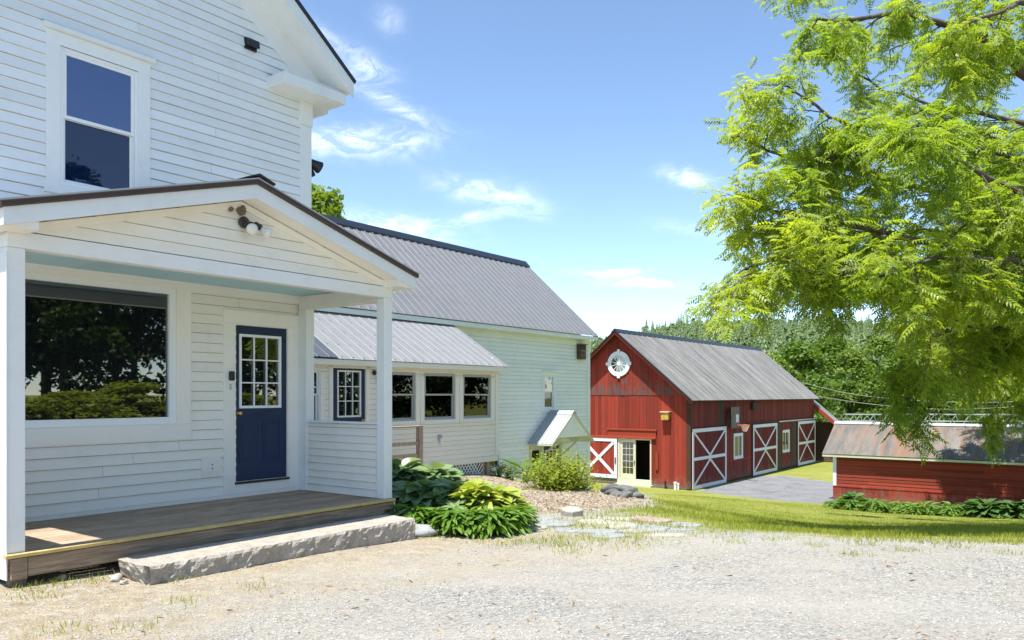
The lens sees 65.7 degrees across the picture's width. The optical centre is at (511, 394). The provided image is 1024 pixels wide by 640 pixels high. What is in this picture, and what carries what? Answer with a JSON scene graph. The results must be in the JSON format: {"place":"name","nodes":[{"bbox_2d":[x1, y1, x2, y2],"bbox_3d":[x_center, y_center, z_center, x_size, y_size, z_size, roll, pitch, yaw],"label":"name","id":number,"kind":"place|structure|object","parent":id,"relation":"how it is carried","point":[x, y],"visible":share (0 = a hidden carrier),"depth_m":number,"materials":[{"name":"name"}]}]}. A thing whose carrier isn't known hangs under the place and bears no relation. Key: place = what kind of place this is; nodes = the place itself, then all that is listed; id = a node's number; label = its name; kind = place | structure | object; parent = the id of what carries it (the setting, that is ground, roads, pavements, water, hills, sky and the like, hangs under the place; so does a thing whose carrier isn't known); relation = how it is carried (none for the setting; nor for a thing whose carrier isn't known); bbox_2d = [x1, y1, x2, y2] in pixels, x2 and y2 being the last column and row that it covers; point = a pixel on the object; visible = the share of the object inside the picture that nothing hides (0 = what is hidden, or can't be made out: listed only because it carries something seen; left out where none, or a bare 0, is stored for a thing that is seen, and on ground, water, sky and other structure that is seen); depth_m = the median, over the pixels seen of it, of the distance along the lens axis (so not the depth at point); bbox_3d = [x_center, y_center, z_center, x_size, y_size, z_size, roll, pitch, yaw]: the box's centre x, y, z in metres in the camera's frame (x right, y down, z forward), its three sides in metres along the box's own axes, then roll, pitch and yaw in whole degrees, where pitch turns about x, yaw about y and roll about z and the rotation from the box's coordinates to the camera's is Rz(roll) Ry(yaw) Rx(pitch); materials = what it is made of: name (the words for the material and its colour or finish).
{"place":"outdoors","nodes":[
{"label":"outdoors","id":0,"kind":"place"},
{"bbox_2d":[0,473,1023,639],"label":"driveway","id":1,"kind":"structure","parent":0,"point":[36,618],"depth_m":6.46,"materials":[{"name":"grey gravel"}]},
{"bbox_2d":[109,573,122,581],"bbox_3d":[-3.483,1.616,6.952,0.115,0.096,0.114,0,0,0],"label":"stone","id":2,"kind":"object","parent":1,"relation":"on","point":[117,577],"visible":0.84,"depth_m":6.92,"materials":[{"name":"grey stone"}]},
{"bbox_2d":[0,0,355,522],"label":"farmhouse","id":3,"kind":"object","parent":1,"relation":"on","point":[133,401],"visible":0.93,"depth_m":9.40,"materials":[{"name":"paint"}]},
{"bbox_2d":[42,20,155,193],"bbox_3d":[-4.624,-3.056,8.894,0.155,1.799,1.230,0,0,36],"label":"window","id":4,"kind":"structure","parent":3,"relation":"in","point":[97,110],"depth_m":8.86,"materials":[{"name":"paint"}]},
{"bbox_2d":[25,272,191,446],"bbox_3d":[-4.720,-0.471,8.782,0.094,2.040,2.495,0,0,36],"label":"window","id":5,"kind":"structure","parent":3,"relation":"in","point":[106,362],"depth_m":8.95,"materials":[{"name":"paint"}]},
{"bbox_2d":[0,173,419,586],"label":"porch","id":6,"kind":"object","parent":3,"relation":"attached to","point":[196,233],"visible":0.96,"depth_m":8.25,"materials":[{"name":"white paint"}]},
{"bbox_2d":[238,216,272,237],"bbox_3d":[-2.698,-1.773,8.382,0.252,0.220,0.351,0,0,36],"label":"porch floodlight","id":7,"kind":"object","parent":6,"relation":"attached to","point":[252,228],"visible":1,"depth_m":8.35,"materials":[{"name":"white glass"}]},
{"bbox_2d":[201,455,220,477],"bbox_3d":[-3.790,0.904,9.981,0.036,0.270,0.260,0,0,36],"label":"power outlet","id":8,"kind":"object","parent":3,"relation":"attached to","point":[211,466],"visible":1,"depth_m":9.97,"materials":[{"name":"paint"}]},
{"bbox_2d":[244,37,259,52],"bbox_3d":[-3.416,-4.614,10.426,0.112,0.145,0.180,0,0,36],"label":"wall vent","id":9,"kind":"object","parent":3,"relation":"attached to","point":[252,45],"depth_m":10.39,"materials":[{"name":"black metal"}]},
{"bbox_2d":[236,325,285,480],"bbox_3d":[-3.347,0.111,10.609,0.112,2.036,0.810,0,0,36],"label":"door","id":10,"kind":"structure","parent":3,"relation":"in","point":[260,351],"depth_m":10.62,"materials":[{"name":"wood"}]},
{"bbox_2d":[312,159,323,176],"bbox_3d":[-2.981,-3.360,11.615,0.284,0.366,0.417,0,0,36],"label":"corner floodlight","id":11,"kind":"object","parent":3,"relation":"attached to","point":[317,166],"visible":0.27,"depth_m":11.63,"materials":[{"name":"black metal"}]},
{"bbox_2d":[118,514,414,585],"bbox_3d":[-2.329,1.617,8.249,0.534,0.303,3.341,0,0,36],"label":"granite step","id":12,"kind":"object","parent":1,"relation":"on","point":[193,561],"visible":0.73,"depth_m":7.83,"materials":[{"name":"grey stone"}]},
{"bbox_2d":[312,183,345,218],"bbox_3d":[-9.660,-2.826,39.828,6.729,15.725,6.794,0,0,33],"label":"broadleaf tree","id":13,"kind":"object","parent":1,"relation":"on","point":[323,202],"visible":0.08,"depth_m":39.11,"materials":[{"name":"green plant"}]},
{"bbox_2d":[314,310,508,474],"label":"sunroom","id":14,"kind":"structure","parent":1,"relation":"on","point":[445,381],"depth_m":18.53,"materials":[{"name":"paint"}]},
{"bbox_2d":[314,367,324,420],"bbox_3d":[-4.161,0.093,15.500,0.130,1.275,1.270,0,0,36],"label":"window","id":15,"kind":"structure","parent":14,"relation":"in","point":[319,379],"depth_m":15.87,"materials":[{"name":"paint"}]},
{"bbox_2d":[333,368,365,421],"bbox_3d":[-3.388,0.403,16.511,0.112,2.052,0.885,0,0,36],"label":"door","id":16,"kind":"structure","parent":14,"relation":"in","point":[348,384],"depth_m":16.54,"materials":[{"name":"wood"}]},
{"bbox_2d":[376,370,419,426],"bbox_3d":[-2.548,0.093,17.685,0.130,1.275,1.380,0,0,36],"label":"window","id":17,"kind":"structure","parent":14,"relation":"in","point":[405,384],"depth_m":17.89,"materials":[{"name":"paint"}]},
{"bbox_2d":[420,371,459,425],"bbox_3d":[-1.728,0.093,18.796,0.130,1.275,1.400,0,0,36],"label":"window","id":18,"kind":"structure","parent":14,"relation":"in","point":[439,391],"depth_m":18.81,"materials":[{"name":"paint"}]},
{"bbox_2d":[459,372,495,424],"bbox_3d":[-0.893,0.093,19.924,0.130,1.275,1.410,0,0,36],"label":"window","id":19,"kind":"structure","parent":14,"relation":"in","point":[476,390],"depth_m":19.95,"materials":[{"name":"paint"}]},
{"bbox_2d":[391,503,436,523],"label":"edging plant","id":20,"kind":"object","parent":1,"relation":"on","point":[412,512],"visible":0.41,"depth_m":9.94,"materials":[{"name":"green plant"}]},
{"bbox_2d":[415,524,438,536],"bbox_3d":[-1.095,1.673,9.744,0.371,0.172,0.394,0,0,-24],"label":"edging stone","id":21,"kind":"object","parent":1,"relation":"on","point":[423,530],"visible":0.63,"depth_m":9.60,"materials":[{"name":"grey stone"}]},
{"bbox_2d":[414,505,451,530],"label":"edging plant","id":22,"kind":"object","parent":1,"relation":"on","point":[417,517],"visible":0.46,"depth_m":9.86,"materials":[{"name":"green plant"}]},
{"bbox_2d":[427,505,477,536],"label":"edging plant","id":23,"kind":"object","parent":1,"relation":"on","point":[447,526],"visible":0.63,"depth_m":9.74,"materials":[{"name":"green plant"}]},
{"bbox_2d":[314,213,597,490],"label":"house wing","id":24,"kind":"structure","parent":1,"relation":"on","point":[525,323],"depth_m":24.87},
{"bbox_2d":[490,446,502,470],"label":"window","id":25,"kind":"structure","parent":24,"relation":"in","point":[499,461],"depth_m":23.78,"materials":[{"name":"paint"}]},
{"bbox_2d":[529,445,541,481],"bbox_3d":[0.745,2.189,25.343,0.130,1.131,0.770,0,0,36],"label":"window","id":26,"kind":"structure","parent":24,"relation":"in","point":[536,449],"depth_m":25.28,"materials":[{"name":"glass"}]},
{"bbox_2d":[542,370,557,411],"bbox_3d":[1.207,-0.108,25.944,0.155,1.345,0.880,0,0,36],"label":"window","id":27,"kind":"structure","parent":24,"relation":"in","point":[548,377],"depth_m":25.96,"materials":[{"name":"paint"}]},
{"bbox_2d":[544,445,557,483],"bbox_3d":[1.269,2.654,26.061,0.058,1.950,0.900,0,0,36],"label":"door","id":28,"kind":"structure","parent":24,"relation":"in","point":[546,448],"depth_m":26.07,"materials":[{"name":"wood"}]},
{"bbox_2d":[528,410,593,456],"bbox_3d":[1.621,1.275,25.677,0.940,1.541,2.562,0,0,36],"label":"door canopy","id":29,"kind":"object","parent":24,"relation":"attached to","point":[555,425],"visible":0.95,"depth_m":25.30,"materials":[{"name":"metal"}]},
{"bbox_2d":[576,343,587,359],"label":"bat house","id":30,"kind":"structure","parent":24,"relation":"attached to","point":[581,350],"depth_m":27.27,"materials":[{"name":"brown wood"}]},
{"bbox_2d":[441,506,495,535],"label":"edging plant","id":31,"kind":"object","parent":1,"relation":"on","point":[467,517],"visible":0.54,"depth_m":9.77,"materials":[{"name":"green plant"}]},
{"bbox_2d":[453,505,521,538],"bbox_3d":[-0.297,1.612,9.940,0.917,0.402,0.915,0,0,0],"label":"edging plant","id":32,"kind":"object","parent":1,"relation":"on","point":[491,527],"visible":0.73,"depth_m":9.72,"materials":[{"name":"green plant"}]},
{"bbox_2d":[468,484,536,519],"bbox_3d":[-0.175,1.507,10.746,1.015,0.604,0.904,0,0,-41],"label":"gold hosta","id":33,"kind":"object","parent":1,"relation":"on","point":[511,493],"visible":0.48,"depth_m":10.63,"materials":[{"name":"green plant"}]},
{"bbox_2d":[481,506,527,533],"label":"edging plant","id":34,"kind":"object","parent":1,"relation":"on","point":[514,515],"visible":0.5,"depth_m":9.94,"materials":[{"name":"green plant"}]},
{"bbox_2d":[4,520,1022,639],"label":"grass tufts","id":35,"kind":"object","parent":1,"relation":"on","point":[184,598],"visible":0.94,"depth_m":8.37,"materials":[{"name":"green plant"}]},
{"bbox_2d":[493,503,542,535],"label":"edging plant","id":36,"kind":"object","parent":1,"relation":"on","point":[527,513],"visible":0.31,"depth_m":10.15,"materials":[{"name":"green plant"}]},
{"bbox_2d":[534,520,574,527],"bbox_3d":[0.577,1.765,10.688,0.578,0.078,0.435,0,0,0],"label":"flagstone","id":37,"kind":"object","parent":1,"relation":"on","point":[557,523],"visible":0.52,"depth_m":10.63,"materials":[{"name":"grey stone"}]},
{"bbox_2d":[554,528,580,532],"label":"flagstone","id":38,"kind":"object","parent":1,"relation":"on","point":[561,530],"visible":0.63,"depth_m":10.06,"materials":[{"name":"grey stone"}]},
{"bbox_2d":[560,506,582,516],"bbox_3d":[0.880,1.759,11.649,0.331,0.164,0.290,0,9,0],"label":"flagstone","id":39,"kind":"object","parent":1,"relation":"on","point":[571,511],"visible":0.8,"depth_m":11.58,"materials":[{"name":"grey stone"}]},
{"bbox_2d":[579,519,610,523],"bbox_3d":[1.146,1.770,10.893,0.485,0.075,0.397,0,0,0],"label":"flagstone","id":40,"kind":"object","parent":1,"relation":"on","point":[599,521],"visible":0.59,"depth_m":10.85,"materials":[{"name":"grey stone"}]},
{"bbox_2d":[578,529,622,533],"bbox_3d":[1.122,1.756,10.016,0.586,0.076,0.331,0,0,0],"label":"flagstone","id":41,"kind":"object","parent":1,"relation":"on","point":[598,531],"visible":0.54,"depth_m":9.98,"materials":[{"name":"grey stone"}]},
{"bbox_2d":[591,533,629,538],"bbox_3d":[1.206,1.753,9.707,0.484,0.073,0.301,0,0,0],"label":"flagstone","id":42,"kind":"object","parent":1,"relation":"on","point":[613,535],"visible":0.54,"depth_m":9.67,"materials":[{"name":"grey stone"}]},
{"bbox_2d":[603,521,636,527],"bbox_3d":[1.450,1.770,10.605,0.489,0.078,0.495,0,0,0],"label":"flagstone","id":43,"kind":"object","parent":1,"relation":"on","point":[626,525],"visible":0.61,"depth_m":10.58,"materials":[{"name":"beige stone"}]},
{"bbox_2d":[628,525,669,530],"bbox_3d":[1.790,1.776,10.407,0.565,0.077,0.457,0,0,0],"label":"flagstone","id":44,"kind":"object","parent":1,"relation":"on","point":[654,527],"visible":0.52,"depth_m":10.34,"materials":[{"name":"grey stone"}]},
{"bbox_2d":[630,516,671,522],"bbox_3d":[1.970,1.804,11.215,0.602,0.098,0.322,3,3,0],"label":"flagstone","id":45,"kind":"object","parent":1,"relation":"on","point":[657,520],"visible":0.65,"depth_m":11.18,"materials":[{"name":"beige stone"}]},
{"bbox_2d":[642,533,686,535],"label":"flagstone","id":46,"kind":"object","parent":1,"relation":"on","point":[670,534],"visible":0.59,"depth_m":9.81,"materials":[{"name":"beige stone"}]},
{"bbox_2d":[81,540,1020,639],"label":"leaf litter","id":47,"kind":"object","parent":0,"point":[547,592],"visible":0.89,"depth_m":6.06,"materials":[{"name":"brown plant"}]},
{"bbox_2d":[460,473,655,515],"bbox_3d":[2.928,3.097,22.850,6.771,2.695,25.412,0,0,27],"label":"mulch bed","id":48,"kind":"object","parent":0,"point":[554,502],"visible":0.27,"depth_m":15.03,"materials":[{"name":"brown wood"}]},
{"bbox_2d":[392,425,422,463],"bbox_3d":[-2.554,1.222,16.304,0.140,1.115,2.020,0,0,36],"label":"stair railing","id":49,"kind":"object","parent":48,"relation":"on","point":[418,443],"visible":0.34,"depth_m":16.97,"materials":[{"name":"brown wood"}]},
{"bbox_2d":[392,457,433,505],"bbox_3d":[-1.592,1.375,11.623,1.212,0.904,1.268,0,0,-35],"label":"hosta","id":50,"kind":"object","parent":48,"relation":"on","point":[412,469],"visible":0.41,"depth_m":11.50,"materials":[{"name":"green plant"}]},
{"bbox_2d":[392,478,453,509],"bbox_3d":[-1.248,1.473,10.797,1.226,0.665,1.156,0,0,0],"label":"hosta","id":51,"kind":"object","parent":48,"relation":"on","point":[405,489],"visible":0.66,"depth_m":10.61,"materials":[{"name":"green plant"}]},
{"bbox_2d":[419,462,466,506],"bbox_3d":[-1.198,1.414,11.932,1.156,0.855,1.174,0,0,41],"label":"hosta","id":52,"kind":"object","parent":48,"relation":"on","point":[443,470],"visible":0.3,"depth_m":11.75,"materials":[{"name":"green plant"}]},
{"bbox_2d":[415,478,473,509],"bbox_3d":[-0.848,1.480,10.923,1.091,0.666,1.231,0,0,-24],"label":"hosta","id":53,"kind":"object","parent":48,"relation":"on","point":[438,490],"visible":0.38,"depth_m":10.60,"materials":[{"name":"green plant"}]},
{"bbox_2d":[443,478,507,511],"bbox_3d":[-0.460,1.474,10.595,0.967,0.667,0.992,0,0,0],"label":"gold hosta","id":54,"kind":"object","parent":48,"relation":"on","point":[466,488],"visible":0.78,"depth_m":10.50,"materials":[{"name":"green plant"}]},
{"bbox_2d":[490,462,509,476],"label":"foundation plant","id":55,"kind":"object","parent":48,"relation":"on","point":[499,472],"visible":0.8,"depth_m":20.60,"materials":[{"name":"green plant"}]},
{"bbox_2d":[499,466,521,479],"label":"foundation plant","id":56,"kind":"object","parent":48,"relation":"on","point":[507,474],"visible":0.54,"depth_m":21.18,"materials":[{"name":"green plant"}]},
{"bbox_2d":[498,455,550,483],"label":"iris","id":57,"kind":"object","parent":48,"relation":"on","point":[519,465],"visible":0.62,"depth_m":19.96,"materials":[{"name":"green plant"}]},
{"bbox_2d":[514,442,598,490],"bbox_3d":[0.974,1.576,16.957,1.862,1.123,2.110,0,0,0],"label":"yellow shrub","id":58,"kind":"object","parent":48,"relation":"on","point":[561,478],"visible":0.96,"depth_m":16.75,"materials":[{"name":"green plant"}]},
{"bbox_2d":[573,465,607,490],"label":"yellow shrub","id":59,"kind":"object","parent":48,"relation":"on","point":[584,487],"visible":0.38,"depth_m":17.54,"materials":[{"name":"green plant"}]},
{"bbox_2d":[609,484,630,491],"bbox_3d":[2.278,2.021,16.613,0.473,0.263,0.329,0,0,14],"label":"rock","id":60,"kind":"object","parent":48,"relation":"on","point":[621,488],"visible":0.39,"depth_m":16.50,"materials":[{"name":"grey stone"}]},
{"bbox_2d":[623,487,644,498],"bbox_3d":[2.453,2.063,16.364,0.464,0.306,0.446,0,0,39],"label":"rock","id":61,"kind":"object","parent":48,"relation":"on","point":[636,493],"visible":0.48,"depth_m":16.27,"materials":[{"name":"grey stone"}]},
{"bbox_2d":[299,0,1023,340],"label":"sky","id":62,"kind":"structure","parent":0,"point":[570,140],"materials":[{"name":"blue"}]},
{"bbox_2d":[514,493,1023,551],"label":"lawn grass","id":63,"kind":"structure","parent":0,"point":[999,528],"depth_m":13.05,"materials":[{"name":"green plant"}]},
{"bbox_2d":[590,422,1023,542],"bbox_3d":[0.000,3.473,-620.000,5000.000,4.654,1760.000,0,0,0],"label":"lawn","id":64,"kind":"structure","parent":0,"point":[820,470],"depth_m":27.98,"materials":[{"name":"green plant"}]},
{"bbox_2d":[671,522,701,526],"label":"flagstone","id":65,"kind":"object","parent":64,"relation":"on","point":[688,523],"visible":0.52,"depth_m":10.87,"materials":[{"name":"grey stone"}]},
{"bbox_2d":[590,328,838,489],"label":"barn","id":66,"kind":"structure","parent":64,"relation":"on","point":[695,388],"depth_m":44.35,"materials":[{"name":"red painted wood"},{"name":"metal"},{"name":"white paint"}]},
{"bbox_2d":[590,437,616,477],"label":"door","id":67,"kind":"structure","parent":66,"relation":"in","point":[603,451],"depth_m":44.16,"materials":[{"name":"white paint"}]},
{"bbox_2d":[606,349,630,377],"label":"round window","id":68,"kind":"structure","parent":66,"relation":"in","point":[619,363],"depth_m":43.60,"materials":[{"name":"white paint"}]},
{"bbox_2d":[620,439,635,478],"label":"glazed door","id":69,"kind":"structure","parent":66,"relation":"in","point":[627,447],"depth_m":43.36,"materials":[{"name":"beige paint"}]},
{"bbox_2d":[660,411,670,420],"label":"barn lantern","id":70,"kind":"object","parent":66,"relation":"attached to","point":[665,415],"visible":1,"depth_m":41.74,"materials":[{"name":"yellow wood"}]},
{"bbox_2d":[692,426,726,489],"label":"door","id":71,"kind":"structure","parent":66,"relation":"in","point":[709,445],"depth_m":42.87,"materials":[{"name":"white paint"}]},
{"bbox_2d":[727,407,748,431],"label":"basketball hoop","id":72,"kind":"object","parent":66,"relation":"attached to","point":[733,417],"visible":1,"depth_m":45.05,"materials":[{"name":"grey wood"}]},
{"bbox_2d":[734,433,742,459],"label":"window","id":73,"kind":"structure","parent":66,"relation":"in","point":[738,437],"depth_m":46.64,"materials":[{"name":"white paint"}]},
{"bbox_2d":[752,423,776,475],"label":"door","id":74,"kind":"structure","parent":66,"relation":"in","point":[764,436],"depth_m":49.80,"materials":[{"name":"white paint"}]},
{"bbox_2d":[783,429,789,452],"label":"window","id":75,"kind":"structure","parent":66,"relation":"in","point":[786,433],"depth_m":53.70,"materials":[{"name":"white paint"}]},
{"bbox_2d":[797,420,815,465],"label":"door","id":76,"kind":"structure","parent":66,"relation":"in","point":[806,430],"depth_m":56.87,"materials":[{"name":"white paint"}]},
{"bbox_2d":[697,475,832,503],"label":"asphalt pad","id":77,"kind":"object","parent":64,"relation":"on","point":[785,488],"visible":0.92,"depth_m":41.72,"materials":[{"name":"grey asphalt"}]},
{"bbox_2d":[769,355,802,381],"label":"broadleaf tree","id":78,"kind":"object","parent":64,"relation":"on","point":[792,371],"visible":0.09,"depth_m":84.72,"materials":[{"name":"green plant"}]},
{"bbox_2d":[771,339,839,409],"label":"broadleaf tree","id":79,"kind":"object","parent":64,"relation":"on","point":[806,356],"visible":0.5,"depth_m":94.63,"materials":[{"name":"green plant"}]},
{"bbox_2d":[802,373,847,421],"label":"broadleaf tree","id":80,"kind":"object","parent":64,"relation":"on","point":[817,379],"visible":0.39,"depth_m":73.08,"materials":[{"name":"green plant"}]},
{"bbox_2d":[820,499,846,508],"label":"shed edging plant","id":81,"kind":"object","parent":64,"relation":"on","point":[830,504],"visible":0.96,"depth_m":31.50,"materials":[{"name":"green plant"}]},
{"bbox_2d":[813,336,856,410],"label":"broadleaf tree","id":82,"kind":"object","parent":64,"relation":"on","point":[833,348],"visible":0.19,"depth_m":102.32,"materials":[{"name":"green plant"}]},
{"bbox_2d":[823,379,875,419],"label":"broadleaf tree","id":83,"kind":"object","parent":64,"relation":"on","point":[849,386],"visible":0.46,"depth_m":77.28,"materials":[{"name":"green plant"}]},
{"bbox_2d":[832,496,866,510],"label":"shed edging plant","id":84,"kind":"object","parent":64,"relation":"on","point":[848,504],"visible":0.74,"depth_m":31.24,"materials":[{"name":"green plant"}]},
{"bbox_2d":[820,345,884,415],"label":"broadleaf tree","id":85,"kind":"object","parent":64,"relation":"on","point":[857,364],"visible":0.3,"depth_m":87.11,"materials":[{"name":"green plant"}]},
{"bbox_2d":[682,0,1023,466],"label":"walnut tree","id":86,"kind":"object","parent":64,"relation":"on","point":[945,281],"visible":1,"depth_m":12.48,"materials":[{"name":"green plant"}]},
{"bbox_2d":[835,491,872,510],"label":"hosta plant","id":87,"kind":"object","parent":64,"relation":"on","point":[852,495],"visible":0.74,"depth_m":31.60,"materials":[{"name":"green plant"}]},
{"bbox_2d":[848,336,895,417],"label":"broadleaf tree","id":88,"kind":"object","parent":64,"relation":"on","point":[876,346],"visible":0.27,"depth_m":99.21,"materials":[{"name":"green plant"}]},
{"bbox_2d":[856,498,890,512],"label":"shed edging plant","id":89,"kind":"object","parent":64,"relation":"on","point":[875,505],"visible":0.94,"depth_m":30.68,"materials":[{"name":"green plant"}]},
{"bbox_2d":[847,379,915,420],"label":"broadleaf tree","id":90,"kind":"object","parent":64,"relation":"on","point":[872,386],"visible":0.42,"depth_m":75.87,"materials":[{"name":"green plant"}]},
{"bbox_2d":[877,503,901,513],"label":"shed edging plant","id":91,"kind":"object","parent":64,"relation":"on","point":[888,510],"visible":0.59,"depth_m":30.57,"materials":[{"name":"green plant"}]},
{"bbox_2d":[887,500,916,513],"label":"shed edging plant","id":92,"kind":"object","parent":64,"relation":"on","point":[901,504],"visible":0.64,"depth_m":30.75,"materials":[{"name":"green plant"}]},
{"bbox_2d":[869,341,948,419],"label":"broadleaf tree","id":93,"kind":"object","parent":64,"relation":"on","point":[886,366],"visible":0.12,"depth_m":89.32,"materials":[{"name":"green plant"}]},
{"bbox_2d":[895,504,928,514],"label":"shed edging plant","id":94,"kind":"object","parent":64,"relation":"on","point":[906,506],"visible":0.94,"depth_m":29.98,"materials":[{"name":"green plant"}]},
{"bbox_2d":[822,421,1023,506],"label":"shed","id":95,"kind":"structure","parent":64,"relation":"on","point":[868,462],"depth_m":34.69,"materials":[{"name":"red wood"}]},
{"bbox_2d":[825,414,1022,424],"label":"steel truss","id":96,"kind":"object","parent":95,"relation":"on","point":[931,420],"visible":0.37,"depth_m":73.82,"materials":[{"name":"grey metal"}]},
{"bbox_2d":[907,501,943,514],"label":"shed edging plant","id":97,"kind":"object","parent":64,"relation":"on","point":[925,505],"visible":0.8,"depth_m":30.00,"materials":[{"name":"green plant"}]},
{"bbox_2d":[929,501,968,516],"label":"shed edging plant","id":98,"kind":"object","parent":64,"relation":"on","point":[951,512],"visible":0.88,"depth_m":29.17,"materials":[{"name":"green plant"}]},
{"bbox_2d":[932,386,985,423],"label":"broadleaf tree","id":99,"kind":"object","parent":64,"relation":"on","point":[950,404],"visible":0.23,"depth_m":74.86,"materials":[{"name":"green plant"}]},
{"bbox_2d":[902,149,1023,467],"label":"walnut tree","id":100,"kind":"object","parent":64,"relation":"on","point":[1005,388],"visible":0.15,"depth_m":29.61,"materials":[{"name":"green plant"}]},
{"bbox_2d":[958,497,1017,517],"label":"hosta plant","id":101,"kind":"object","parent":64,"relation":"on","point":[973,506],"visible":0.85,"depth_m":28.45,"materials":[{"name":"green plant"}]},
{"bbox_2d":[975,390,1016,424],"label":"broadleaf tree","id":102,"kind":"object","parent":64,"relation":"on","point":[996,404],"visible":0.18,"depth_m":78.51,"materials":[{"name":"green plant"}]},
{"bbox_2d":[984,500,1023,519],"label":"hosta plant","id":103,"kind":"object","parent":64,"relation":"on","point":[1010,506],"visible":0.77,"depth_m":28.00,"materials":[{"name":"green plant"}]},
{"bbox_3d":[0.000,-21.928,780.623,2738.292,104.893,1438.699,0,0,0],"label":"hills","id":104,"kind":"structure","parent":0,"visible":0},
{"bbox_2d":[587,311,949,376],"bbox_3d":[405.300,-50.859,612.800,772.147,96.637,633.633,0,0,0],"label":"hill forest","id":105,"kind":"object","parent":104,"relation":"on","point":[781,332],"visible":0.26,"depth_m":517.26,"materials":[{"name":"green plant"}]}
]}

